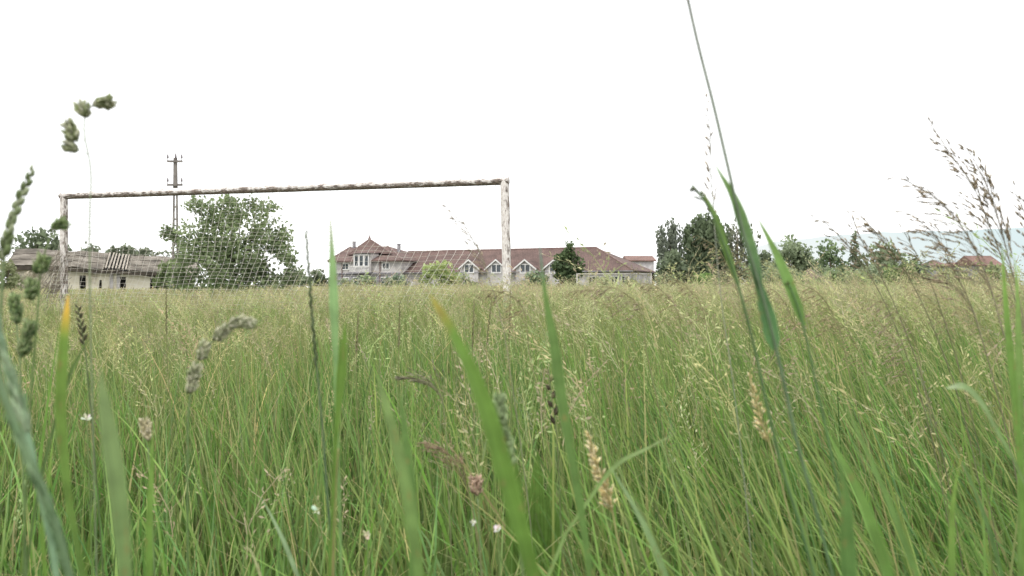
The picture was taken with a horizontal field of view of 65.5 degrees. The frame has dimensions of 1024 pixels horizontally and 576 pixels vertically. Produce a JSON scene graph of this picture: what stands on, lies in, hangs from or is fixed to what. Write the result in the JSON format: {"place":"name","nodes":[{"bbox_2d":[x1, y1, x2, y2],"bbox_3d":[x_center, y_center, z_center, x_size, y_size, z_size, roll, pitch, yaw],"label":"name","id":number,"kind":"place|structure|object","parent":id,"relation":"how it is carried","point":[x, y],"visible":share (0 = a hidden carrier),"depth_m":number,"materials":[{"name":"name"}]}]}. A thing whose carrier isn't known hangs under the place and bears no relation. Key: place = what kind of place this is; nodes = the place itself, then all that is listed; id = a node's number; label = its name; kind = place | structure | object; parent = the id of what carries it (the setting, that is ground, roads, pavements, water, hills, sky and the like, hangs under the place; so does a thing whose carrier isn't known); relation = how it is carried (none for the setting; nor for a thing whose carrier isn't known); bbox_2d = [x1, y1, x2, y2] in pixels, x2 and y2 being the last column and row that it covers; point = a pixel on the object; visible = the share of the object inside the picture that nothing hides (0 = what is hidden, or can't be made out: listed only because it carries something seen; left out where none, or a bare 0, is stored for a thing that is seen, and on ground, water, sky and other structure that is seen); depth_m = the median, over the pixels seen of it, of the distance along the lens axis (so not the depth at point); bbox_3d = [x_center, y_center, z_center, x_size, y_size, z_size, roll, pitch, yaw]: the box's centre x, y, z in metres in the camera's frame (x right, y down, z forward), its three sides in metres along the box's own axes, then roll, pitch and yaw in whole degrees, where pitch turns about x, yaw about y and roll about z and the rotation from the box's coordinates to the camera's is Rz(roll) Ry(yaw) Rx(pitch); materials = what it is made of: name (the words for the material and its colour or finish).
{"place":"outdoors","nodes":[
{"label":"outdoors","id":0,"kind":"place"},
{"bbox_2d":[15,215,71,575],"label":"cocksfoot grass","id":1,"kind":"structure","parent":0,"point":[40,265],"depth_m":0.70,"materials":[{"name":"plant"}]},
{"bbox_2d":[58,93,118,575],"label":"cocksfoot grass","id":2,"kind":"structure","parent":0,"point":[71,132],"depth_m":0.66,"materials":[{"name":"plant"}]},
{"bbox_2d":[138,416,155,575],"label":"cocksfoot grass","id":3,"kind":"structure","parent":0,"point":[145,428],"depth_m":0.85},
{"bbox_2d":[185,314,257,575],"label":"cocksfoot grass","id":4,"kind":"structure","parent":0,"point":[223,331],"depth_m":0.72,"materials":[{"name":"plant"}]},
{"bbox_2d":[467,473,483,575],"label":"flower","id":5,"kind":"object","parent":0,"point":[476,482],"depth_m":0.95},
{"bbox_2d":[493,390,523,575],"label":"cocksfoot grass","id":6,"kind":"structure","parent":0,"point":[499,400],"depth_m":0.55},
{"bbox_2d":[0,286,1023,575],"bbox_3d":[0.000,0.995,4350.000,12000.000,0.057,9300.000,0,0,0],"label":"ground","id":7,"kind":"structure","parent":0,"point":[363,542],"depth_m":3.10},
{"bbox_2d":[0,258,23,294],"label":"shrub","id":8,"kind":"object","parent":7,"relation":"on","point":[12,281],"visible":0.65,"depth_m":51.93,"materials":[{"name":"green plant"}]},
{"bbox_2d":[7,291,26,575],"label":"cocksfoot grass","id":9,"kind":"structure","parent":7,"relation":"on","point":[16,309],"depth_m":0.74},
{"bbox_2d":[0,163,34,369],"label":"grass spike","id":10,"kind":"object","parent":7,"relation":"on","point":[7,238],"depth_m":0.60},
{"bbox_2d":[0,318,59,575],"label":"grass spike","id":11,"kind":"object","parent":7,"relation":"on","point":[19,402],"depth_m":0.42,"materials":[{"name":"plant"}]},
{"bbox_2d":[17,271,50,295],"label":"shrub","id":12,"kind":"object","parent":7,"relation":"on","point":[33,274],"visible":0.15,"depth_m":54.89,"materials":[{"name":"green plant"}]},
{"bbox_2d":[0,370,74,575],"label":"leaf","id":13,"kind":"object","parent":7,"relation":"on","point":[40,486],"depth_m":0.36,"materials":[{"name":"plant"}]},
{"bbox_2d":[10,226,72,274],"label":"tree","id":14,"kind":"object","parent":7,"relation":"on","point":[38,241],"visible":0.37,"depth_m":94.33,"materials":[{"name":"green plant"}]},
{"bbox_2d":[40,442,52,575],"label":"grass blade","id":15,"kind":"object","parent":7,"relation":"on","point":[43,548],"visible":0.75,"depth_m":0.70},
{"bbox_2d":[27,338,89,574],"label":"grass blade","id":16,"kind":"object","parent":7,"relation":"on","point":[44,463],"visible":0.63,"depth_m":0.80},
{"bbox_2d":[55,295,84,575],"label":"grass blade","id":17,"kind":"object","parent":7,"relation":"on","point":[61,392],"visible":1,"depth_m":0.52,"materials":[{"name":"plant"}]},
{"bbox_2d":[81,413,92,575],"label":"wild flower","id":18,"kind":"object","parent":7,"relation":"on","point":[88,417],"visible":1,"depth_m":1.00,"materials":[{"name":"green plant"}]},
{"bbox_2d":[74,304,103,575],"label":"grass spike","id":19,"kind":"object","parent":7,"relation":"on","point":[83,330],"depth_m":1.00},
{"bbox_2d":[8,248,197,294],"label":"derelict building","id":20,"kind":"structure","parent":7,"relation":"on","point":[22,259],"depth_m":61.50,"materials":[{"name":"beige paint"}]},
{"bbox_2d":[98,368,131,575],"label":"grass blade","id":21,"kind":"object","parent":7,"relation":"on","point":[116,480],"visible":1,"depth_m":0.36,"materials":[{"name":"plant"}]},
{"bbox_2d":[145,427,153,575],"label":"grass blade","id":22,"kind":"object","parent":7,"relation":"on","point":[149,542],"visible":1,"depth_m":0.62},
{"bbox_2d":[151,259,189,293],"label":"shrub","id":23,"kind":"object","parent":7,"relation":"on","point":[161,281],"visible":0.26,"depth_m":57.78,"materials":[{"name":"green plant"}]},
{"bbox_2d":[165,290,178,574],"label":"grass spike","id":24,"kind":"object","parent":7,"relation":"on","point":[166,320],"depth_m":1.90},
{"bbox_2d":[167,153,182,296],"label":"utility pole","id":25,"kind":"object","parent":7,"relation":"on","point":[175,184],"visible":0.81,"depth_m":47.95,"materials":[{"name":"concrete"}]},
{"bbox_2d":[178,270,258,300],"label":"shrub","id":26,"kind":"object","parent":7,"relation":"on","point":[217,285],"visible":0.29,"depth_m":32.80,"materials":[{"name":"green plant"}]},
{"bbox_2d":[157,193,305,296],"bbox_3d":[-12.774,-1.683,35.876,6.806,5.469,3.670,0,0,0],"label":"walnut tree","id":27,"kind":"object","parent":7,"relation":"on","point":[204,247],"visible":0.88,"depth_m":35.66,"materials":[{"name":"green plant"}]},
{"bbox_2d":[36,176,511,313],"bbox_3d":[-3.892,-0.204,10.958,7.746,2.612,1.467,0,0,16],"label":"football goal","id":28,"kind":"object","parent":7,"relation":"on","point":[63,251],"visible":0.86,"depth_m":11.39,"materials":[{"name":"white paint"}]},
{"bbox_2d":[260,496,299,575],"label":"grass blade","id":29,"kind":"object","parent":7,"relation":"on","point":[290,558],"visible":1,"depth_m":0.80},
{"bbox_2d":[305,227,329,538],"bbox_3d":[-0.160,0.482,0.754,0.070,1.077,0.018,0,0,-36],"label":"grass spike","id":30,"kind":"object","parent":7,"relation":"on","point":[315,359],"depth_m":0.74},
{"bbox_2d":[308,268,328,286],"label":"tree","id":31,"kind":"object","parent":7,"relation":"on","point":[317,273],"visible":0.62,"depth_m":139.29,"materials":[{"name":"green plant"}]},
{"bbox_2d":[331,448,338,575],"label":"grass plant","id":32,"kind":"object","parent":7,"relation":"on","point":[333,557],"depth_m":0.62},
{"bbox_2d":[329,214,342,575],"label":"grass blade","id":33,"kind":"object","parent":7,"relation":"on","point":[333,300],"visible":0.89,"depth_m":0.62,"materials":[{"name":"plant"}]},
{"bbox_2d":[328,319,346,575],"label":"grass blade","id":34,"kind":"object","parent":7,"relation":"on","point":[341,370],"visible":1,"depth_m":0.60,"materials":[{"name":"plant"}]},
{"bbox_2d":[355,311,361,573],"bbox_3d":[-0.362,0.536,1.918,0.009,0.967,0.047,0,0,20],"label":"grass spike","id":35,"kind":"object","parent":7,"relation":"on","point":[356,348],"depth_m":1.90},
{"bbox_2d":[346,274,378,290],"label":"shrub","id":36,"kind":"object","parent":7,"relation":"on","point":[364,279],"visible":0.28,"depth_m":111.57,"materials":[{"name":"green plant"}]},
{"bbox_2d":[382,272,411,289],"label":"shrub","id":37,"kind":"object","parent":7,"relation":"on","point":[394,278],"visible":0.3,"depth_m":111.30,"materials":[{"name":"green plant"}]},
{"bbox_2d":[375,368,422,575],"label":"grass blade","id":38,"kind":"object","parent":7,"relation":"on","point":[407,497],"visible":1,"depth_m":0.42,"materials":[{"name":"plant"}]},
{"bbox_2d":[399,386,418,575],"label":"grass blade","id":39,"kind":"object","parent":7,"relation":"on","point":[406,444],"visible":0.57,"depth_m":0.46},
{"bbox_2d":[393,360,452,575],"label":"flowering grass stalk","id":40,"kind":"object","parent":7,"relation":"on","point":[426,381],"visible":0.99,"depth_m":1.20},
{"bbox_2d":[418,259,462,287],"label":"shrub","id":41,"kind":"object","parent":7,"relation":"on","point":[445,274],"visible":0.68,"depth_m":91.47,"materials":[{"name":"green plant"}]},
{"bbox_2d":[417,439,482,575],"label":"flowering grass stalk","id":42,"kind":"object","parent":7,"relation":"on","point":[439,448],"visible":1,"depth_m":0.95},
{"bbox_2d":[472,298,476,575],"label":"grass spike","id":43,"kind":"object","parent":7,"relation":"on","point":[473,396],"depth_m":1.90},
{"bbox_2d":[430,295,540,575],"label":"grass blade","id":44,"kind":"object","parent":7,"relation":"on","point":[501,460],"visible":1,"depth_m":0.40,"materials":[{"name":"plant"}]},
{"bbox_2d":[443,205,532,541],"bbox_3d":[-0.007,0.452,1.110,0.182,1.135,0.027,0,0,-11],"label":"flowering grass stalk","id":45,"kind":"object","parent":7,"relation":"on","point":[476,244],"visible":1,"depth_m":1.10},
{"bbox_2d":[327,235,655,290],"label":"house","id":46,"kind":"structure","parent":7,"relation":"on","point":[525,260],"depth_m":122.29,"materials":[{"name":"brown tile"}]},
{"bbox_2d":[468,290,567,574],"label":"flowering grass stalk","id":47,"kind":"object","parent":7,"relation":"on","point":[508,295],"visible":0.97,"depth_m":1.57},
{"bbox_2d":[505,451,562,575],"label":"dock plant","id":48,"kind":"object","parent":7,"relation":"on","point":[535,490],"visible":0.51,"depth_m":1.25,"materials":[{"name":"green plant"}]},
{"bbox_2d":[520,270,548,285],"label":"shrub","id":49,"kind":"object","parent":7,"relation":"on","point":[535,276],"visible":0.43,"depth_m":97.84,"materials":[{"name":"green plant"}]},
{"bbox_2d":[545,368,563,575],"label":"grass spike","id":50,"kind":"object","parent":7,"relation":"on","point":[555,409],"depth_m":1.00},
{"bbox_2d":[539,240,593,575],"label":"grass blade","id":51,"kind":"object","parent":7,"relation":"on","point":[558,378],"visible":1,"depth_m":0.58,"materials":[{"name":"plant"}]},
{"bbox_2d":[551,241,585,285],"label":"ornamental tree","id":52,"kind":"object","parent":7,"relation":"on","point":[563,268],"visible":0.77,"depth_m":95.63,"materials":[{"name":"green plant"}]},
{"bbox_2d":[549,287,636,458],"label":"flowering grass stalk","id":53,"kind":"object","parent":7,"relation":"on","point":[607,303],"visible":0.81,"depth_m":2.29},
{"bbox_2d":[584,431,628,575],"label":"flowering grass stalk","id":54,"kind":"object","parent":7,"relation":"on","point":[605,495],"visible":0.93,"depth_m":0.80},
{"bbox_2d":[546,433,675,575],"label":"grass blade","id":55,"kind":"object","parent":7,"relation":"on","point":[604,478],"visible":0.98,"depth_m":0.70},
{"bbox_2d":[581,286,683,575],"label":"flowering grass stalk","id":56,"kind":"object","parent":7,"relation":"on","point":[622,292],"visible":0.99,"depth_m":1.53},
{"bbox_2d":[609,466,667,575],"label":"grass blade","id":57,"kind":"object","parent":7,"relation":"on","point":[656,553],"visible":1,"depth_m":0.60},
{"bbox_2d":[623,256,655,284],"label":"house","id":58,"kind":"structure","parent":7,"relation":"on","point":[646,261],"depth_m":150.00,"materials":[{"name":"paint"}]},
{"bbox_2d":[654,217,685,278],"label":"weeping tree","id":59,"kind":"object","parent":7,"relation":"on","point":[672,234],"visible":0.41,"depth_m":83.62,"materials":[{"name":"green plant"}]},
{"bbox_2d":[629,283,716,555],"bbox_3d":[0.435,0.504,2.074,0.263,1.033,0.057,0,0,-4],"label":"flowering grass stalk","id":60,"kind":"object","parent":7,"relation":"on","point":[648,289],"visible":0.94,"depth_m":2.07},
{"bbox_2d":[654,248,699,286],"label":"tree","id":61,"kind":"object","parent":7,"relation":"on","point":[673,257],"visible":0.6,"depth_m":78.41,"materials":[{"name":"green plant"}]},
{"bbox_2d":[656,274,744,568],"bbox_3d":[0.501,0.492,2.054,0.261,1.055,0.035,0,0,-8],"label":"flowering grass stalk","id":62,"kind":"object","parent":7,"relation":"on","point":[695,320],"visible":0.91,"depth_m":2.05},
{"bbox_2d":[681,212,730,282],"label":"weeping tree","id":63,"kind":"object","parent":7,"relation":"on","point":[701,226],"visible":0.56,"depth_m":78.95,"materials":[{"name":"green plant"}]},
{"bbox_2d":[703,92,752,575],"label":"flowering grass stalk","id":64,"kind":"object","parent":7,"relation":"on","point":[706,163],"visible":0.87,"depth_m":0.95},
{"bbox_2d":[692,235,776,539],"bbox_3d":[0.645,0.435,2.255,0.275,1.170,0.042,0,0,-6],"label":"flowering grass stalk","id":65,"kind":"object","parent":7,"relation":"on","point":[718,258],"visible":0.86,"depth_m":2.25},
{"bbox_2d":[724,219,761,285],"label":"weeping tree","id":66,"kind":"object","parent":7,"relation":"on","point":[739,242],"visible":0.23,"depth_m":85.73,"materials":[{"name":"green plant"}]},
{"bbox_2d":[687,181,815,575],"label":"flowering grass stalk","id":67,"kind":"object","parent":7,"relation":"on","point":[720,233],"visible":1,"depth_m":0.66,"materials":[{"name":"green plant"}]},
{"bbox_2d":[687,0,833,575],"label":"grass blade","id":68,"kind":"object","parent":7,"relation":"on","point":[768,320],"visible":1,"depth_m":0.60,"materials":[{"name":"green plant"}]},
{"bbox_2d":[759,249,773,274],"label":"fruit tree","id":69,"kind":"object","parent":7,"relation":"on","point":[766,255],"visible":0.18,"depth_m":93.53,"materials":[{"name":"green plant"}]},
{"bbox_2d":[725,251,809,575],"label":"flowering grass stalk","id":70,"kind":"object","parent":7,"relation":"on","point":[751,277],"visible":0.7,"depth_m":1.84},
{"bbox_2d":[742,262,798,290],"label":"shrub","id":71,"kind":"object","parent":7,"relation":"on","point":[769,276],"visible":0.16,"depth_m":70.40,"materials":[{"name":"green plant"}]},
{"bbox_2d":[747,369,802,575],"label":"flowering grass stalk","id":72,"kind":"object","parent":7,"relation":"on","point":[757,420],"visible":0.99,"depth_m":0.90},
{"bbox_2d":[761,233,820,272],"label":"fruit tree","id":73,"kind":"object","parent":7,"relation":"on","point":[795,257],"visible":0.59,"depth_m":91.35,"materials":[{"name":"green plant"}]},
{"bbox_2d":[758,219,840,503],"bbox_3d":[0.293,0.480,0.690,0.168,1.080,0.023,0,0,-14],"label":"grass blade","id":74,"kind":"object","parent":7,"relation":"on","point":[790,287],"visible":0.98,"depth_m":0.68,"materials":[{"name":"green plant"}]},
{"bbox_2d":[764,285,838,574],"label":"flowering grass stalk","id":75,"kind":"object","parent":7,"relation":"on","point":[782,316],"visible":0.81,"depth_m":1.86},
{"bbox_2d":[812,238,850,275],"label":"fruit tree","id":76,"kind":"object","parent":7,"relation":"on","point":[829,258],"visible":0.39,"depth_m":94.59,"materials":[{"name":"green plant"}]},
{"bbox_2d":[796,282,876,521],"bbox_3d":[0.653,0.504,1.555,0.235,1.033,0.037,0,0,-7],"label":"flowering grass stalk","id":77,"kind":"object","parent":7,"relation":"on","point":[805,298],"visible":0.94,"depth_m":1.55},
{"bbox_2d":[813,267,877,290],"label":"shrub","id":78,"kind":"object","parent":7,"relation":"on","point":[836,273],"visible":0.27,"depth_m":72.01,"materials":[{"name":"green plant"}]},
{"bbox_2d":[838,459,856,575],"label":"grass blade","id":79,"kind":"object","parent":7,"relation":"on","point":[848,561],"visible":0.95,"depth_m":0.44,"materials":[{"name":"plant"}]},
{"bbox_2d":[843,230,864,272],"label":"cypress","id":80,"kind":"object","parent":7,"relation":"on","point":[854,258],"visible":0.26,"depth_m":89.93,"materials":[{"name":"green plant"}]},
{"bbox_2d":[824,422,893,575],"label":"grass blade","id":81,"kind":"object","parent":7,"relation":"on","point":[881,552],"visible":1,"depth_m":0.42,"materials":[{"name":"plant"}]},
{"bbox_2d":[823,317,896,556],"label":"flowering grass stalk","id":82,"kind":"object","parent":7,"relation":"on","point":[859,363],"visible":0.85,"depth_m":2.00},
{"bbox_2d":[840,263,884,284],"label":"shrub","id":83,"kind":"object","parent":7,"relation":"on","point":[874,269],"visible":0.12,"depth_m":79.53,"materials":[{"name":"green plant"}]},
{"bbox_2d":[829,373,918,575],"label":"grass blade","id":84,"kind":"object","parent":7,"relation":"on","point":[902,537],"visible":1,"depth_m":0.55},
{"bbox_2d":[857,239,907,281],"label":"fruit tree","id":85,"kind":"object","parent":7,"relation":"on","point":[881,260],"visible":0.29,"depth_m":92.32,"materials":[{"name":"green plant"}]},
{"bbox_2d":[810,215,956,575],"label":"flowering grass stalk","id":86,"kind":"object","parent":7,"relation":"on","point":[850,250],"visible":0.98,"depth_m":1.30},
{"bbox_2d":[876,260,925,285],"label":"shrub","id":87,"kind":"object","parent":7,"relation":"on","point":[896,266],"visible":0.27,"depth_m":73.62,"materials":[{"name":"green plant"}]},
{"bbox_2d":[854,297,948,516],"bbox_3d":[0.766,0.518,1.506,0.250,1.004,0.043,0,0,-7],"label":"flowering grass stalk","id":88,"kind":"object","parent":7,"relation":"on","point":[878,310],"visible":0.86,"depth_m":1.50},
{"bbox_2d":[846,210,963,575],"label":"flowering grass stalk","id":89,"kind":"object","parent":7,"relation":"on","point":[870,251],"visible":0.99,"depth_m":1.30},
{"bbox_2d":[867,318,945,575],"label":"flowering grass stalk","id":90,"kind":"object","parent":7,"relation":"on","point":[901,372],"visible":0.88,"depth_m":1.67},
{"bbox_2d":[901,255,933,276],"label":"fruit tree","id":91,"kind":"object","parent":7,"relation":"on","point":[921,267],"visible":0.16,"depth_m":98.25,"materials":[{"name":"green plant"}]},
{"bbox_2d":[852,211,994,574],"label":"flowering grass stalk","id":92,"kind":"object","parent":7,"relation":"on","point":[871,229],"visible":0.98,"depth_m":1.25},
{"bbox_2d":[898,282,984,503],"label":"flowering grass stalk","id":93,"kind":"object","parent":7,"relation":"on","point":[942,339],"visible":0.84,"depth_m":2.06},
{"bbox_2d":[911,264,971,285],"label":"shrub","id":94,"kind":"object","parent":7,"relation":"on","point":[947,274],"visible":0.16,"depth_m":83.58,"materials":[{"name":"green plant"}]},
{"bbox_2d":[897,224,999,557],"bbox_3d":[0.759,0.456,1.313,0.263,1.128,0.032,0,0,-5],"label":"flowering grass stalk","id":95,"kind":"object","parent":7,"relation":"on","point":[911,247],"visible":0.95,"depth_m":1.30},
{"bbox_2d":[948,455,961,575],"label":"grass blade","id":96,"kind":"object","parent":7,"relation":"on","point":[951,554],"visible":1,"depth_m":0.62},
{"bbox_2d":[887,176,1023,406],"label":"flowering grass stalk","id":97,"kind":"object","parent":7,"relation":"on","point":[920,190],"visible":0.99,"depth_m":1.05,"materials":[{"name":"plant"}]},
{"bbox_2d":[895,211,1016,482],"bbox_3d":[0.695,0.454,1.163,0.278,1.132,0.044,0,0,-6],"label":"flowering grass stalk","id":98,"kind":"object","parent":7,"relation":"on","point":[938,281],"visible":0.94,"depth_m":1.15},
{"bbox_2d":[930,409,1003,575],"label":"grass blade","id":99,"kind":"object","parent":7,"relation":"on","point":[995,551],"visible":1,"depth_m":0.85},
{"bbox_2d":[935,302,1015,447],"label":"flowering grass stalk","id":100,"kind":"object","parent":7,"relation":"on","point":[980,346],"visible":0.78,"depth_m":2.02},
{"bbox_2d":[928,117,1023,331],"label":"flowering grass stalk","id":101,"kind":"object","parent":7,"relation":"on","point":[974,184],"visible":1,"depth_m":1.10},
{"bbox_2d":[953,256,1001,279],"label":"house","id":102,"kind":"structure","parent":7,"relation":"on","point":[988,259],"depth_m":162.66,"materials":[{"name":"orange tile"}]},
{"bbox_2d":[945,383,1023,482],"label":"grass blade","id":103,"kind":"object","parent":7,"relation":"on","point":[972,392],"visible":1,"depth_m":0.62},
{"bbox_2d":[960,259,1019,290],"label":"shrub","id":104,"kind":"object","parent":7,"relation":"on","point":[994,268],"visible":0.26,"depth_m":77.44,"materials":[{"name":"green plant"}]},
{"bbox_2d":[957,143,1023,323],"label":"flowering grass stalk","id":105,"kind":"object","parent":7,"relation":"on","point":[990,198],"visible":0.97,"depth_m":1.10,"materials":[{"name":"plant"}]},
{"bbox_2d":[1002,248,1023,569],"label":"grass blade","id":106,"kind":"object","parent":7,"relation":"on","point":[1011,364],"visible":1,"depth_m":0.70,"materials":[{"name":"plant"}]},
{"bbox_2d":[1009,180,1023,255],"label":"flowering grass stalk","id":107,"kind":"object","parent":7,"relation":"on","point":[1019,209],"visible":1,"depth_m":1.10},
{"bbox_2d":[1014,255,1023,575],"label":"grass blade","id":108,"kind":"object","parent":7,"relation":"on","point":[1019,359],"visible":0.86,"depth_m":0.80,"materials":[{"name":"plant"}]},
{"bbox_2d":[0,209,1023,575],"bbox_3d":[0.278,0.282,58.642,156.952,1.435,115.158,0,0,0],"label":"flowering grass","id":109,"kind":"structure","parent":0,"point":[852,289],"depth_m":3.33,"materials":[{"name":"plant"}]},
{"bbox_2d":[0,0,1023,286],"label":"sky","id":110,"kind":"structure","parent":0,"point":[593,112],"materials":[{"name":"white"}]},
{"bbox_2d":[722,228,1023,284],"bbox_3d":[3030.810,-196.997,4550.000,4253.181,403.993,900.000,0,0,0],"label":"hills","id":111,"kind":"structure","parent":0,"point":[919,245],"depth_m":4684.60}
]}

